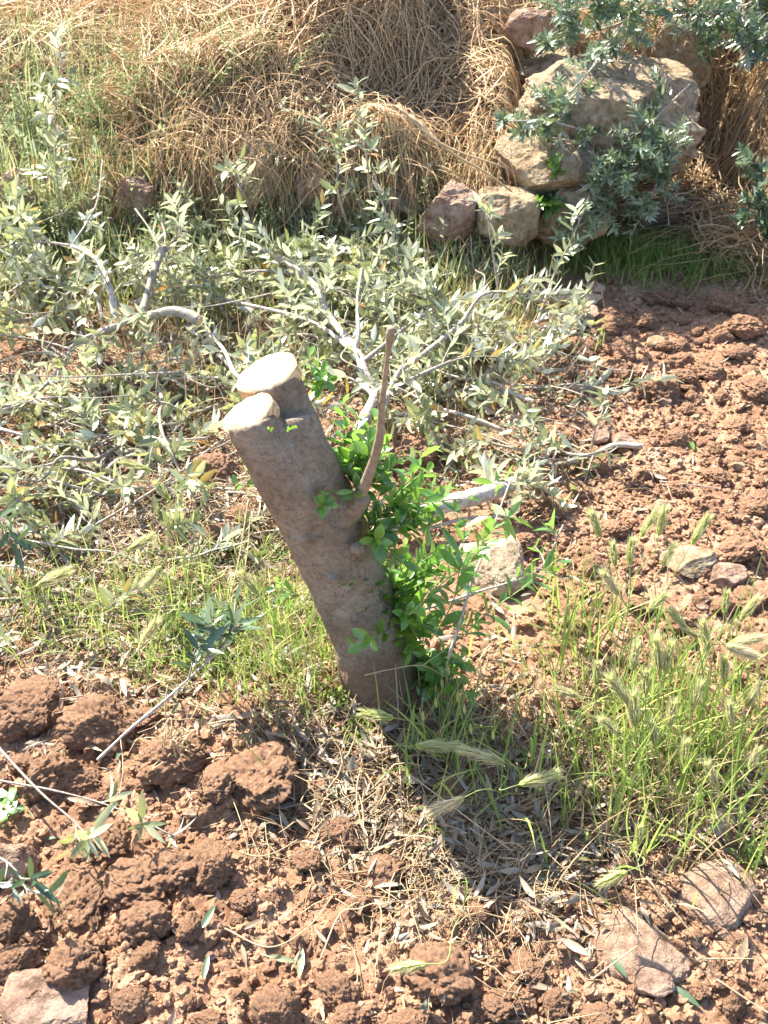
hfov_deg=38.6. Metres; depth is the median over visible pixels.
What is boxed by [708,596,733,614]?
soil clod
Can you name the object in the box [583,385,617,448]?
olive shoot
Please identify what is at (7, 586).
olive branch
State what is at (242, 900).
soil clod
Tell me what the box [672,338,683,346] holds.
soil clod
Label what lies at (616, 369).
olive twig
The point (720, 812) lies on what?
field stone
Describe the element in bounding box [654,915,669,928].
soil clod
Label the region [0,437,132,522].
olive branch
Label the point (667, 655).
wild barley
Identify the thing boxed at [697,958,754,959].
straw stalk
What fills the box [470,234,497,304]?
bare twig
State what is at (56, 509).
soil clod
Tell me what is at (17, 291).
olive shoot
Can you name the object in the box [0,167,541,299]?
wall foot grass
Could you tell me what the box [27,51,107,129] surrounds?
weed plant
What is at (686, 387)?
soil clod
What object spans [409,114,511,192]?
dead stalk
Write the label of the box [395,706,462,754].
wild barley
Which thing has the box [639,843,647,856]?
soil clod
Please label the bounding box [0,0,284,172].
dry grass cover
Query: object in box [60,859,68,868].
soil clod
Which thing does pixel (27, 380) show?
olive branch
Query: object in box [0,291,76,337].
olive branch
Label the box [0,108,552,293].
wall foot straw
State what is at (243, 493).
olive branch
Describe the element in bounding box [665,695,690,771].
wild barley
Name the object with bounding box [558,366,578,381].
soil clod
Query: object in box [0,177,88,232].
weed plant
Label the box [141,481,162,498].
soil clod
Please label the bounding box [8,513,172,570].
olive branch
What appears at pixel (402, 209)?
boulder
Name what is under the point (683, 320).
soil clod
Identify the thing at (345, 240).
olive branch
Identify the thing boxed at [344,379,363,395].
soil clod
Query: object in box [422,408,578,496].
olive branch
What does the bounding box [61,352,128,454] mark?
olive branch
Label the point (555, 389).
soil clod
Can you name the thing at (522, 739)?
soil clod
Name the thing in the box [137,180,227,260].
weed plant
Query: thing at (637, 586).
soil clod
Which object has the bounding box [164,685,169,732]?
straw stalk
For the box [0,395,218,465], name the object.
olive branch
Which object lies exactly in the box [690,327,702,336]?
soil clod
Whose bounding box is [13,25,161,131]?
weed plant
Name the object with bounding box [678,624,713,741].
wild barley
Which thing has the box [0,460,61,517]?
olive branch
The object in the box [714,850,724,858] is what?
soil clod
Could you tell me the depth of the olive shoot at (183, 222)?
3.03 m
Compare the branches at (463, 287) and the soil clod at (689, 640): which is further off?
the branches at (463, 287)
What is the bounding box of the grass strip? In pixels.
[288,55,767,300]
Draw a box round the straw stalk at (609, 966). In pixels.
[591,883,638,979]
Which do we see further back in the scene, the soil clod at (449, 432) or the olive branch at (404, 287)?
the olive branch at (404, 287)
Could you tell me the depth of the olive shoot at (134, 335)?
2.70 m
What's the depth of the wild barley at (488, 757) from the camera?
1.68 m
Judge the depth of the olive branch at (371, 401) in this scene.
2.54 m
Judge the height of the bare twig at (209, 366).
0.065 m
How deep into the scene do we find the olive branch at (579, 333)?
2.99 m
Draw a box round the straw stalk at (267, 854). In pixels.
[239,839,297,856]
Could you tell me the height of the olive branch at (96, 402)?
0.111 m
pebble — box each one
[175,985,190,999]
[183,809,197,817]
[205,951,216,960]
[231,852,243,860]
[249,857,259,865]
[296,819,306,828]
[518,803,527,814]
[553,935,562,942]
[563,380,573,387]
[565,930,579,939]
[592,897,604,904]
[656,397,671,406]
[691,414,700,420]
[696,602,707,610]
[717,928,730,940]
[731,461,744,469]
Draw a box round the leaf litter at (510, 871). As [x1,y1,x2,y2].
[0,165,767,1022]
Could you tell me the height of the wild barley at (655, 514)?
0.325 m
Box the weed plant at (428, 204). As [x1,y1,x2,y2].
[414,176,486,259]
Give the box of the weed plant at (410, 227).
[351,165,474,256]
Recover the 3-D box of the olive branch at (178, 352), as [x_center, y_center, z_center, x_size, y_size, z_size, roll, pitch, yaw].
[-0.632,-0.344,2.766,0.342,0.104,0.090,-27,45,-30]
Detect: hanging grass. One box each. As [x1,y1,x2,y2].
[415,108,551,265]
[672,136,767,273]
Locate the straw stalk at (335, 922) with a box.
[319,903,381,985]
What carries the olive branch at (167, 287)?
on the ground at (712, 1013)
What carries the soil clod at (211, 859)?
on the ground at (712, 1013)
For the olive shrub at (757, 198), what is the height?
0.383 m
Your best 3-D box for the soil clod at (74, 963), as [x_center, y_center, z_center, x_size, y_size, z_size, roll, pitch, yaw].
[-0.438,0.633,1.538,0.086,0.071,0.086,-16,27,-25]
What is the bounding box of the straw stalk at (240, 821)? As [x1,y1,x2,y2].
[230,794,249,857]
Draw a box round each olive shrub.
[493,107,617,152]
[506,0,653,151]
[529,0,767,72]
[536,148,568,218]
[548,66,694,255]
[730,142,767,250]
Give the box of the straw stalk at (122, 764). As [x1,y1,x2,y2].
[119,739,122,792]
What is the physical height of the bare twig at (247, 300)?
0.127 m
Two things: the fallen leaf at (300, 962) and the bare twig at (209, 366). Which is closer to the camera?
the fallen leaf at (300, 962)
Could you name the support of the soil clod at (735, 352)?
on the ground at (712, 1013)
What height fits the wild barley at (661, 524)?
0.328 m
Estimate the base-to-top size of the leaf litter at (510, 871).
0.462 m
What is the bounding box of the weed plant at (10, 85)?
[0,66,107,141]
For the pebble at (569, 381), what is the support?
on the ground at (712, 1013)
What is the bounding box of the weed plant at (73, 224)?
[36,171,111,250]
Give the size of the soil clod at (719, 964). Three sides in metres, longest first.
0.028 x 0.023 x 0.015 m
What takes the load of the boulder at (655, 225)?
on the ground at (712, 1013)
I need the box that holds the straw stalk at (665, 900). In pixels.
[645,876,697,940]
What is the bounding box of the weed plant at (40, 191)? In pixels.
[1,141,45,229]
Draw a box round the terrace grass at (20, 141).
[0,0,251,283]
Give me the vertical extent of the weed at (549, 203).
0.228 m
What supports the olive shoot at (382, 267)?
on the ground at (712, 1013)
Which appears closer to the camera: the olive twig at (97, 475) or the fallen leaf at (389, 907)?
the fallen leaf at (389, 907)
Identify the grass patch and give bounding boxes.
[0,500,352,764]
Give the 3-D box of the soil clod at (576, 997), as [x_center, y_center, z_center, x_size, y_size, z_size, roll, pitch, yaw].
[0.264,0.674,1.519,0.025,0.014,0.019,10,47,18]
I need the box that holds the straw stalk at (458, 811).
[409,774,511,850]
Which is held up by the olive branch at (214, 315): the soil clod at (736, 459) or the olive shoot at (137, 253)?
the olive shoot at (137, 253)
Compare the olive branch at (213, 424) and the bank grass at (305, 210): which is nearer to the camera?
the olive branch at (213, 424)
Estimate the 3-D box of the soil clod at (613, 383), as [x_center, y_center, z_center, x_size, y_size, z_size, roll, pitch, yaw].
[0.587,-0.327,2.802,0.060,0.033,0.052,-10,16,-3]
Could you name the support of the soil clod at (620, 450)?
on the ground at (712, 1013)
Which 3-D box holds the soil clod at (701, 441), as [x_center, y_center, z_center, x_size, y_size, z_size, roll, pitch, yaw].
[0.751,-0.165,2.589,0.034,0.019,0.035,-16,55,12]
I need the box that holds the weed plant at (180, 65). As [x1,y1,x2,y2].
[109,1,238,95]
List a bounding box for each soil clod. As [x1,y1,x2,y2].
[0,536,30,559]
[0,674,68,737]
[0,711,26,742]
[0,773,11,785]
[0,899,38,943]
[0,942,38,984]
[7,753,33,774]
[17,935,30,943]
[22,751,82,803]
[26,416,39,429]
[26,989,40,999]
[28,930,52,951]
[38,863,109,935]
[40,506,72,527]
[41,937,104,991]
[44,894,70,919]
[46,701,63,729]
[55,692,137,757]
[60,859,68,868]
[61,767,100,795]
[67,817,131,869]
[88,791,107,809]
[93,355,114,369]
[94,938,106,951]
[99,857,167,909]
[112,457,138,475]
[113,985,153,1023]
[115,900,173,948]
[127,936,160,976]
[129,707,163,728]
[134,779,151,792]
[135,730,208,785]
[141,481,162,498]
[146,846,196,891]
[167,827,183,844]
[175,911,203,944]
[177,843,191,848]
[180,770,194,782]
[183,993,196,1013]
[186,1008,227,1023]
[187,452,236,482]
[190,838,232,894]
[196,426,218,442]
[196,760,236,804]
[200,353,220,367]
[203,522,239,552]
[221,739,299,817]
[223,504,256,525]
[228,887,259,914]
[228,914,243,926]
[229,989,243,1002]
[240,330,258,344]
[245,987,250,995]
[248,984,303,1023]
[258,803,282,816]
[261,890,282,905]
[285,766,307,801]
[289,933,304,953]
[291,847,322,871]
[305,777,338,799]
[315,969,362,1012]
[317,812,360,854]
[331,1002,365,1023]
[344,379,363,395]
[344,886,368,915]
[362,853,403,890]
[381,437,438,468]
[385,1007,430,1023]
[386,943,400,957]
[395,465,430,488]
[401,940,476,1005]
[431,774,463,799]
[432,429,458,462]
[454,847,474,861]
[458,899,488,925]
[480,987,513,1022]
[484,765,497,779]
[505,946,547,983]
[513,995,525,1012]
[516,532,541,553]
[516,928,536,943]
[519,736,528,745]
[524,800,531,805]
[532,351,559,374]
[538,722,553,734]
[540,508,562,522]
[541,986,571,1020]
[542,712,556,725]
[551,381,564,394]
[554,278,578,288]
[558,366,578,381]
[559,336,597,362]
[560,481,592,501]
[560,508,573,520]
[562,430,573,440]
[565,715,584,727]
[566,701,576,709]
[569,626,578,636]
[570,992,583,1002]
[576,553,608,579]
[579,1001,615,1023]
[581,456,610,473]
[582,547,593,554]
[586,335,602,353]
[588,396,612,412]
[589,368,599,379]
[590,321,601,330]
[590,328,600,336]
[593,310,603,320]
[595,649,610,659]
[598,358,635,381]
[600,519,631,539]
[601,307,618,316]
[601,323,621,334]
[602,313,629,330]
[603,377,624,389]
[604,343,622,355]
[610,345,636,362]
[613,335,636,348]
[614,855,636,870]
[616,447,629,453]
[616,547,625,556]
[616,888,638,907]
[619,659,630,669]
[623,559,640,570]
[624,579,641,592]
[624,598,654,615]
[631,316,656,327]
[633,307,658,319]
[635,374,682,404]
[637,313,660,329]
[639,296,654,305]
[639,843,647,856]
[649,291,676,305]
[654,470,666,481]
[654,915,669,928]
[655,339,676,352]
[661,808,671,819]
[664,427,691,446]
[664,480,691,497]
[665,609,693,636]
[666,352,694,368]
[670,295,694,308]
[670,368,698,385]
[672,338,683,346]
[672,938,688,952]
[673,314,691,325]
[674,535,682,539]
[675,337,691,351]
[679,383,697,391]
[679,402,696,414]
[681,636,696,648]
[683,827,722,852]
[684,390,704,401]
[685,610,700,626]
[686,980,711,999]
[689,928,703,943]
[689,956,697,967]
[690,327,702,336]
[691,359,726,381]
[692,591,711,606]
[695,336,707,345]
[696,436,709,446]
[701,466,731,485]
[703,567,711,578]
[705,292,747,315]
[707,440,722,455]
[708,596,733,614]
[710,954,725,970]
[711,328,735,343]
[712,325,721,332]
[713,389,730,402]
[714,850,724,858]
[715,535,758,562]
[720,314,765,339]
[721,990,747,1019]
[722,345,745,360]
[722,417,751,433]
[724,514,734,519]
[727,931,743,947]
[728,670,743,685]
[729,456,745,471]
[731,585,767,612]
[732,643,767,681]
[733,811,767,840]
[736,375,767,402]
[736,488,767,518]
[737,344,753,356]
[741,934,750,944]
[742,364,759,374]
[748,297,757,303]
[752,287,765,297]
[754,476,765,488]
[756,609,767,619]
[757,981,767,995]
[761,1003,767,1016]
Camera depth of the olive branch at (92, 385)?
2.71 m
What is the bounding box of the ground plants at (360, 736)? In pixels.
[0,522,767,878]
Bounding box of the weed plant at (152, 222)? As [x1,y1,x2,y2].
[127,160,196,256]
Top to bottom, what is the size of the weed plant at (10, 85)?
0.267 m
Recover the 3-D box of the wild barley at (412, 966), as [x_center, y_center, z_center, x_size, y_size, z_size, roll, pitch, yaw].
[0.078,0.593,1.517,0.070,0.122,0.170,30,47,32]
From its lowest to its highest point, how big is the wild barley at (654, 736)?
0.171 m
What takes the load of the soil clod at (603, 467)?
on the ground at (712, 1013)
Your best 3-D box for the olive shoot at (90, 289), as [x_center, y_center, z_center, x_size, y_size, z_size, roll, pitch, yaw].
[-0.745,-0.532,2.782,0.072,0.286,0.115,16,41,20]
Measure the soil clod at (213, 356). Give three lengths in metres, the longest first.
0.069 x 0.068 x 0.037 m
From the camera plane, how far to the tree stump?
1.75 m
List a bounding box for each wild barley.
[10,565,74,639]
[112,529,187,560]
[117,454,165,500]
[129,614,191,672]
[140,553,206,591]
[151,468,183,510]
[235,564,280,639]
[356,706,449,756]
[387,877,467,976]
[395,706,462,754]
[423,771,506,821]
[453,721,536,768]
[499,753,562,790]
[550,684,604,758]
[558,656,601,765]
[581,533,638,661]
[585,505,616,651]
[589,538,619,633]
[594,710,653,798]
[594,805,644,892]
[597,564,660,690]
[600,666,672,765]
[607,502,670,648]
[613,589,670,703]
[619,505,662,662]
[620,629,665,746]
[625,683,641,758]
[628,638,658,771]
[633,820,670,862]
[634,676,705,744]
[636,662,651,771]
[645,715,666,807]
[647,510,714,659]
[649,539,679,665]
[656,636,677,735]
[665,603,707,728]
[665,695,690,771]
[672,637,763,735]
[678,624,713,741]
[678,734,714,832]
[679,632,766,725]
[689,587,731,712]
[695,613,720,721]
[697,753,752,848]
[717,649,731,775]
[722,696,754,774]
[729,592,764,703]
[733,677,765,755]
[740,742,762,824]
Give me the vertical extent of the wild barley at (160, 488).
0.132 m
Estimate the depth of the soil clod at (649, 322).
3.03 m
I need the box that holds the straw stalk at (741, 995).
[717,979,767,1012]
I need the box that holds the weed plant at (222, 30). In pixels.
[172,0,259,97]
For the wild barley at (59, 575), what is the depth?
2.01 m
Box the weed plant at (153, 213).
[142,179,260,260]
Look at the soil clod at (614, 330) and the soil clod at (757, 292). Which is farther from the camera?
the soil clod at (757, 292)
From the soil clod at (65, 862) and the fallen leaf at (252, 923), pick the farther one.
the soil clod at (65, 862)
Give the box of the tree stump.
[223,325,573,733]
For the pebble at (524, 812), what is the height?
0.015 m
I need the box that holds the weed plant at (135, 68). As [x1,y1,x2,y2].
[27,49,147,129]
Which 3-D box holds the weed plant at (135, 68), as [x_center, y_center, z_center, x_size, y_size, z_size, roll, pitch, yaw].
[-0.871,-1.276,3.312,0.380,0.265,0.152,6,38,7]
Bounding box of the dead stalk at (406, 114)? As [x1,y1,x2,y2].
[396,104,505,167]
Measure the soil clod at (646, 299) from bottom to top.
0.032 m
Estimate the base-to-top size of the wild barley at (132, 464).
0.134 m
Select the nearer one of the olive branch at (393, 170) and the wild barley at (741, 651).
the wild barley at (741, 651)
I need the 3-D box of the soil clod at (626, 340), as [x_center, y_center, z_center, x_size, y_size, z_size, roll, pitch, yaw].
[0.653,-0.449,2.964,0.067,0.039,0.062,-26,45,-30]
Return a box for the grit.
[0,579,767,1023]
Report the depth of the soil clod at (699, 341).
2.96 m
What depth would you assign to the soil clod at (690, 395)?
2.76 m
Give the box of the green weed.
[0,787,24,821]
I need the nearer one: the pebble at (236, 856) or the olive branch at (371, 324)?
the pebble at (236, 856)
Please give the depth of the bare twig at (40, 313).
2.85 m
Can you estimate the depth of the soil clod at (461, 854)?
1.69 m
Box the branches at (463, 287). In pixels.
[0,11,604,410]
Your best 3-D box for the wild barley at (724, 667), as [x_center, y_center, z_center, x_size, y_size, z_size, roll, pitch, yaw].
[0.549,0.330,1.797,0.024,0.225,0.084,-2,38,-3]
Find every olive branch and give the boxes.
[0,104,20,159]
[0,123,108,266]
[0,160,202,426]
[0,173,48,262]
[0,252,91,350]
[0,262,122,327]
[0,279,64,360]
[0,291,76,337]
[0,374,11,456]
[0,377,101,419]
[0,387,56,417]
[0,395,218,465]
[0,424,88,479]
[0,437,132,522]
[0,440,200,516]
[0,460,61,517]
[0,560,75,599]
[0,565,61,584]
[0,619,24,651]
[2,368,86,422]
[2,369,83,397]
[4,197,60,314]
[4,238,94,331]
[6,366,111,462]
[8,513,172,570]
[15,383,107,476]
[18,499,82,561]
[31,469,130,546]
[38,396,156,428]
[40,332,224,416]
[41,369,134,411]
[53,574,231,624]
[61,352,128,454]
[61,418,213,507]
[63,403,204,504]
[64,172,161,297]
[66,330,109,399]
[66,406,188,455]
[84,359,166,391]
[89,346,188,397]
[92,184,206,255]
[93,381,198,423]
[94,419,170,466]
[100,131,216,243]
[103,405,223,447]
[104,381,155,430]
[105,469,207,548]
[107,375,215,506]
[113,249,208,323]
[116,193,492,395]
[123,224,355,322]
[127,230,273,308]
[132,240,342,316]
[132,266,360,320]
[134,215,321,290]
[144,59,198,240]
[144,342,378,411]
[153,390,344,469]
[154,315,371,426]
[158,192,228,314]
[160,521,269,565]
[163,601,304,670]
[168,271,389,314]
[171,91,227,243]
[172,256,252,351]
[181,283,258,378]
[183,236,350,292]
[187,264,392,346]
[192,499,278,535]
[205,353,249,418]
[207,311,290,402]
[216,333,346,409]
[223,491,262,499]
[230,296,454,365]
[246,230,463,302]
[255,251,361,333]
[258,73,355,233]
[260,340,401,407]
[261,164,321,278]
[271,81,376,242]
[273,273,361,377]
[276,189,428,293]
[285,218,377,318]
[287,166,383,246]
[287,208,403,272]
[292,287,413,349]
[304,340,504,433]
[305,95,482,245]
[306,230,407,356]
[316,233,508,317]
[317,91,477,247]
[318,154,468,278]
[336,262,467,328]
[345,378,377,447]
[347,243,482,335]
[347,330,432,391]
[348,246,468,309]
[350,325,480,378]
[352,216,483,295]
[355,263,480,311]
[364,295,446,337]
[369,237,452,325]
[370,349,447,447]
[371,121,438,267]
[371,265,609,448]
[371,441,579,533]
[376,253,428,325]
[376,293,456,369]
[399,345,534,404]
[400,357,519,419]
[406,285,565,380]
[413,319,480,368]
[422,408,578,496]
[424,278,497,349]
[428,325,518,381]
[432,306,538,363]
[446,81,505,183]
[447,314,602,397]
[469,375,642,499]
[481,283,593,350]
[486,362,684,411]
[515,255,602,346]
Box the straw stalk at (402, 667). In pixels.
[365,665,447,678]
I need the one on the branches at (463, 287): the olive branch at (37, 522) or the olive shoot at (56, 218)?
the olive shoot at (56, 218)
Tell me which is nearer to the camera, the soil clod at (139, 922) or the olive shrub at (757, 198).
the soil clod at (139, 922)
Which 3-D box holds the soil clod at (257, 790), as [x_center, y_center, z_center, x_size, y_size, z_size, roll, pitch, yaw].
[-0.203,0.431,1.783,0.134,0.084,0.152,-5,38,-6]
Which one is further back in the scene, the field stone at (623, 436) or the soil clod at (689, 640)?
the field stone at (623, 436)
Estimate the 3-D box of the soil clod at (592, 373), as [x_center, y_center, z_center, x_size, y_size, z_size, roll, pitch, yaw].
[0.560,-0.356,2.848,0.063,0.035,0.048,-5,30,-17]
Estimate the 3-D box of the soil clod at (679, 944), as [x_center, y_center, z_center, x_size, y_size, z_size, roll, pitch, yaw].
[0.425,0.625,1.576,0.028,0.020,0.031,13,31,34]
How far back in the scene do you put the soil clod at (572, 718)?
1.89 m
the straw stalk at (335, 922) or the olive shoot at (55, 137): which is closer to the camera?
the straw stalk at (335, 922)
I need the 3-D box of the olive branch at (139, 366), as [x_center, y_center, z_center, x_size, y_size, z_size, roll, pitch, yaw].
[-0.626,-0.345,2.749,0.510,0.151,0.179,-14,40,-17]
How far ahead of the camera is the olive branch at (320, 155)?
3.22 m
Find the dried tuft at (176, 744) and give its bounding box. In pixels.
[152,717,194,770]
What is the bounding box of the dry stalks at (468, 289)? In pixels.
[0,5,619,458]
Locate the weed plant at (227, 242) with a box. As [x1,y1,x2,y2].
[187,160,265,256]
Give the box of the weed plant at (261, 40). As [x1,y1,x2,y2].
[203,0,305,86]
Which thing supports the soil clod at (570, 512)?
on the ground at (712, 1013)
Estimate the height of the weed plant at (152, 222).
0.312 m
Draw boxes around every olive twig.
[0,416,140,500]
[0,508,39,573]
[0,747,113,861]
[0,770,194,846]
[0,856,68,915]
[1,451,236,494]
[95,435,228,525]
[96,582,265,761]
[413,508,564,613]
[414,415,627,477]
[447,464,531,659]
[590,361,638,370]
[659,481,755,497]
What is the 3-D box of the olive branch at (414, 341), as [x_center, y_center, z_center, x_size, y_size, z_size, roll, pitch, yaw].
[0.216,-0.405,2.720,0.772,0.249,0.449,-18,41,-21]
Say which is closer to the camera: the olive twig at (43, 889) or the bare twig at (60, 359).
the olive twig at (43, 889)
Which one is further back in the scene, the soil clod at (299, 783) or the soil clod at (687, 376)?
the soil clod at (687, 376)
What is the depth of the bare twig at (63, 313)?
2.98 m
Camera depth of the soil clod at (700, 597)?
2.13 m
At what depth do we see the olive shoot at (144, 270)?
2.81 m
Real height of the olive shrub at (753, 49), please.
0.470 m
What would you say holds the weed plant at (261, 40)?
on the dry grass heap
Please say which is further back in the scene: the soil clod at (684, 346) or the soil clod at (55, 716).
the soil clod at (684, 346)
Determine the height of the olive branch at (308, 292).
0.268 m
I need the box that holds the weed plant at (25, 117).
[0,67,43,140]
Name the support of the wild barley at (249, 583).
on the ground at (712, 1013)
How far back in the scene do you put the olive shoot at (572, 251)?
2.91 m
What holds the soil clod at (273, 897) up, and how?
on the ground at (712, 1013)
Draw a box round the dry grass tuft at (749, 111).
[605,0,767,305]
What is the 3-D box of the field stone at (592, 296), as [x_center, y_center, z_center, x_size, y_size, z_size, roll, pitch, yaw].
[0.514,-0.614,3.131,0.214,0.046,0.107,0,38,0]
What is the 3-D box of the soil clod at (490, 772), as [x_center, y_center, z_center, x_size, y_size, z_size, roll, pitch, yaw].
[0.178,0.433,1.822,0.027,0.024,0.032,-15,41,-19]
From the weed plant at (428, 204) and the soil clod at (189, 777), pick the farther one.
the weed plant at (428, 204)
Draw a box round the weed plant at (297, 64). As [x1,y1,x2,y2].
[181,2,339,91]
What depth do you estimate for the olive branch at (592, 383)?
2.74 m
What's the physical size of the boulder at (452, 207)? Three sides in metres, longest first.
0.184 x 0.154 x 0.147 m
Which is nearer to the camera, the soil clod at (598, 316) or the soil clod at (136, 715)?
the soil clod at (136, 715)
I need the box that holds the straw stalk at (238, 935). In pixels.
[224,896,332,947]
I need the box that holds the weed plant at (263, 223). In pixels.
[170,174,286,250]
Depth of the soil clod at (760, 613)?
2.12 m
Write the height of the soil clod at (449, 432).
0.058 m
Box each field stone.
[0,843,39,882]
[0,967,89,1023]
[459,535,524,596]
[527,288,602,306]
[564,303,598,321]
[586,281,605,294]
[590,429,609,443]
[594,906,690,985]
[607,431,638,443]
[633,966,674,996]
[646,335,668,347]
[647,499,671,510]
[659,544,717,577]
[677,859,759,933]
[697,808,734,839]
[708,562,746,589]
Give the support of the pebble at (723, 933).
on the ground at (712, 1013)
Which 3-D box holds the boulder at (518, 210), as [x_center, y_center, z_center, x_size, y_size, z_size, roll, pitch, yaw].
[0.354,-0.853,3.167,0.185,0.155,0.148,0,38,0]
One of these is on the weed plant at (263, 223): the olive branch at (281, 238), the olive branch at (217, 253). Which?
the olive branch at (281, 238)
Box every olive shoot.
[0,223,40,303]
[0,240,35,317]
[15,203,67,241]
[17,198,56,232]
[20,25,79,213]
[48,201,86,258]
[61,251,104,341]
[111,251,168,349]
[124,238,216,313]
[124,308,158,361]
[130,214,190,304]
[134,209,174,311]
[143,239,189,331]
[193,253,230,322]
[198,266,230,321]
[212,143,259,212]
[307,112,359,226]
[318,236,342,300]
[320,213,353,240]
[336,76,383,203]
[349,283,405,330]
[352,197,375,236]
[353,156,405,265]
[362,261,385,309]
[364,197,407,270]
[410,263,466,331]
[465,191,516,300]
[536,199,591,319]
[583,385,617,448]
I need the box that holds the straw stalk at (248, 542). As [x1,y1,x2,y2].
[234,506,250,604]
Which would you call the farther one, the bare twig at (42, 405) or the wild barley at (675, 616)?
the bare twig at (42, 405)
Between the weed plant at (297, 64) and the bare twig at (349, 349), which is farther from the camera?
the weed plant at (297, 64)
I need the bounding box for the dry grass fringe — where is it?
[436,0,733,113]
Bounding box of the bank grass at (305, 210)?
[202,95,523,289]
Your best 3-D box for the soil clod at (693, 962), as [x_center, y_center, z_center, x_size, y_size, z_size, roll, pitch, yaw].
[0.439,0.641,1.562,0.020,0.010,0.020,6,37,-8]
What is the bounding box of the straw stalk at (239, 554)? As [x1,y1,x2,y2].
[226,499,248,610]
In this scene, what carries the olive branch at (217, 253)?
on the ground at (712, 1013)
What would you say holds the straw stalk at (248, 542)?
on the ground at (712, 1013)
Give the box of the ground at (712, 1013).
[0,1,767,1023]
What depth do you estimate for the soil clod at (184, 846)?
1.69 m
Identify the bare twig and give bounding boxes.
[0,303,67,320]
[0,331,115,388]
[0,334,77,351]
[0,359,182,392]
[3,394,138,420]
[54,249,96,369]
[61,267,138,316]
[101,334,167,380]
[113,415,190,465]
[121,320,222,365]
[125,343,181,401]
[134,330,172,356]
[144,363,237,387]
[172,261,262,296]
[178,287,272,308]
[226,294,330,340]
[297,308,340,366]
[320,253,355,313]
[322,236,366,292]
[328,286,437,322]
[340,337,402,371]
[410,239,489,264]
[440,329,526,349]
[444,358,600,394]
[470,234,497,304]
[480,268,524,290]
[491,258,560,338]
[494,297,513,318]
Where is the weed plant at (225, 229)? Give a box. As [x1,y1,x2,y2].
[148,208,240,265]
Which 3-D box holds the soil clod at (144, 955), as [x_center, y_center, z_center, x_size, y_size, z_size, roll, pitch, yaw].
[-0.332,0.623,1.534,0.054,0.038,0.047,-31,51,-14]
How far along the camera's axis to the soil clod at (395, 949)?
1.55 m
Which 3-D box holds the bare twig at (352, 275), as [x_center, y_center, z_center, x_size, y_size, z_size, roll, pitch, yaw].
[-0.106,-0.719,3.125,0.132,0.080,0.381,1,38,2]
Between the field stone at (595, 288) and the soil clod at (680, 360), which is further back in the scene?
the field stone at (595, 288)
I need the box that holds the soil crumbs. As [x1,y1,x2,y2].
[0,272,767,1023]
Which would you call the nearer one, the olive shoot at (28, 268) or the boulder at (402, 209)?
the olive shoot at (28, 268)
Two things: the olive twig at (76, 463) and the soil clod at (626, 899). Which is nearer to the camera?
the soil clod at (626, 899)
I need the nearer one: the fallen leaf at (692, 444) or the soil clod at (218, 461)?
the soil clod at (218, 461)
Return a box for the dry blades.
[210,503,767,945]
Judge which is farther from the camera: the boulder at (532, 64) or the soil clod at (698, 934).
the boulder at (532, 64)
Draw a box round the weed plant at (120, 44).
[94,22,184,115]
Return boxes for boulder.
[0,167,47,226]
[115,176,154,219]
[231,133,288,205]
[292,162,324,205]
[375,188,410,215]
[418,179,476,242]
[475,185,540,246]
[494,133,598,197]
[504,8,555,54]
[505,44,570,88]
[513,51,705,178]
[536,186,610,252]
[630,190,701,237]
[651,17,713,87]
[697,180,736,216]
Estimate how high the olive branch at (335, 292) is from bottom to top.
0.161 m
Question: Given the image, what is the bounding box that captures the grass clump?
[373,535,767,914]
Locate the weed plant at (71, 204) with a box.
[23,183,88,240]
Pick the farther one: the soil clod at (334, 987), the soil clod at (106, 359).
the soil clod at (106, 359)
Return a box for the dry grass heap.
[36,0,622,265]
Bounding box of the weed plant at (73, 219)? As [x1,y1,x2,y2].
[46,189,173,262]
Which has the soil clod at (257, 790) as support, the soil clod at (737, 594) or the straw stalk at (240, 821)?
the straw stalk at (240, 821)
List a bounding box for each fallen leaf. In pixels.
[67,797,99,805]
[201,906,214,928]
[202,956,208,977]
[243,918,263,929]
[268,954,296,962]
[297,948,303,977]
[373,899,397,912]
[420,1000,426,1012]
[526,875,555,882]
[608,956,626,977]
[675,986,700,1006]
[689,441,694,449]
[739,935,747,962]
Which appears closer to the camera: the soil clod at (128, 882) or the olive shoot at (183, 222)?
the soil clod at (128, 882)
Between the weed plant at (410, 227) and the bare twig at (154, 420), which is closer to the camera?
the bare twig at (154, 420)
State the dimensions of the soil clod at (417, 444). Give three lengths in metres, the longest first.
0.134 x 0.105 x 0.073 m
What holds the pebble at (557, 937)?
on the ground at (712, 1013)
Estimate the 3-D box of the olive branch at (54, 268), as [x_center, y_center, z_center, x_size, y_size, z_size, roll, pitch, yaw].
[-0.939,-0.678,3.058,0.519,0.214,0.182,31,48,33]
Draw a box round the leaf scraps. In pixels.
[0,288,767,1023]
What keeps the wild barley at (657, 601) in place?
on the ground at (712, 1013)
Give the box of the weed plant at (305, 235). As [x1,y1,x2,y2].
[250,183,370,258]
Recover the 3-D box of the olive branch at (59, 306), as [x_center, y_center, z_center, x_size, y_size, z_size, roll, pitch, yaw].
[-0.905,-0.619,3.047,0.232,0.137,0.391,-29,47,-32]

